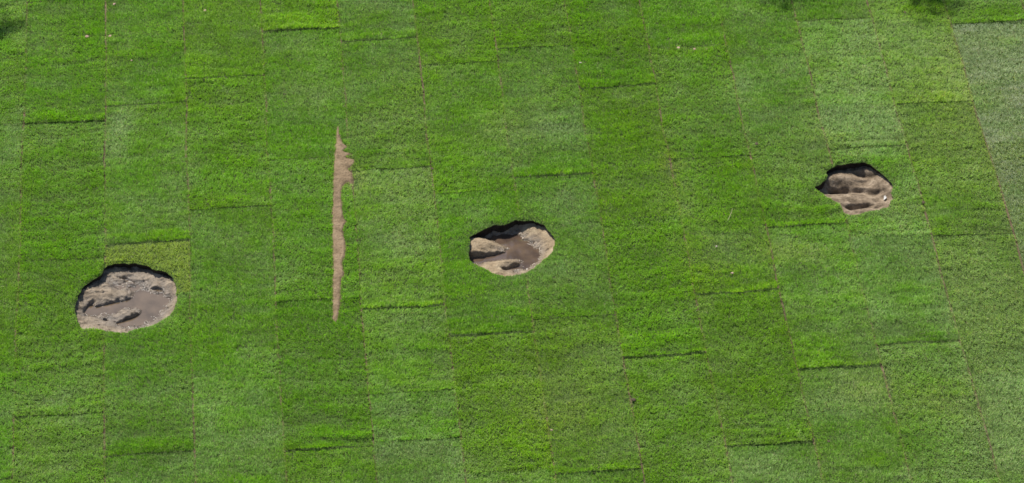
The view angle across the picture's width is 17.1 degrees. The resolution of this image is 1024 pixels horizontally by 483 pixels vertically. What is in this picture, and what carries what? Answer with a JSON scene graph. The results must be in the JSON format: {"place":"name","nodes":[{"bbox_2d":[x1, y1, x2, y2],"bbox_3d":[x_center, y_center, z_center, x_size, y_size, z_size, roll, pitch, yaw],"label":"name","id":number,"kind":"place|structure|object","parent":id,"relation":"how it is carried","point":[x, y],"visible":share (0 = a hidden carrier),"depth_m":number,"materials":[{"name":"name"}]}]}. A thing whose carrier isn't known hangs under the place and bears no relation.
{"place":"outdoors","nodes":[
{"label":"outdoors","id":0,"kind":"place"},
{"bbox_2d":[0,0,1023,482],"bbox_3d":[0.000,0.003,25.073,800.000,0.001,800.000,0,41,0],"label":"ground","id":1,"kind":"structure","parent":0,"point":[668,354],"depth_m":24.97,"materials":[{"name":"green plant"}]},
{"bbox_2d":[75,263,176,332],"bbox_3d":[-2.781,0.458,24.650,0.785,0.133,0.810,0,41,0],"label":"muddy pit","id":2,"kind":"object","parent":1,"relation":"in","point":[123,297],"visible":1,"depth_m":24.69,"materials":[{"name":"soil"}]},
{"bbox_2d":[105,240,190,292],"bbox_3d":[-2.652,0.183,24.840,0.669,0.034,0.580,0,41,0],"label":"turf sheet","id":3,"kind":"object","parent":1,"relation":"on","point":[168,252],"visible":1,"depth_m":24.93,"materials":[{"name":"green plant"}]},
{"bbox_2d":[331,126,355,321],"bbox_3d":[-1.268,-0.157,25.239,0.174,0.028,2.238,0,41,0],"label":"sand strip","id":4,"kind":"object","parent":1,"relation":"on","point":[343,174],"visible":1,"depth_m":25.25,"materials":[{"name":"sand"}]},
{"bbox_2d":[468,220,554,275],"bbox_3d":[0.000,0.106,25.067,0.690,0.148,0.685,0,41,0],"label":"muddy pit","id":5,"kind":"object","parent":1,"relation":"in","point":[515,247],"visible":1,"depth_m":25.12,"materials":[{"name":"soil"}]},
{"bbox_2d":[815,162,892,214],"bbox_3d":[2.587,-0.328,25.593,0.582,0.184,0.656,-25,47,-26],"label":"muddy pit","id":6,"kind":"object","parent":1,"relation":"in","point":[855,188],"visible":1,"depth_m":25.66,"materials":[{"name":"brown soil"}]},
{"bbox_2d":[952,21,1023,265],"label":"turf sheet","id":7,"kind":"object","parent":1,"relation":"on","point":[985,79],"visible":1,"depth_m":26.39,"materials":[{"name":"green plant"}]}
]}

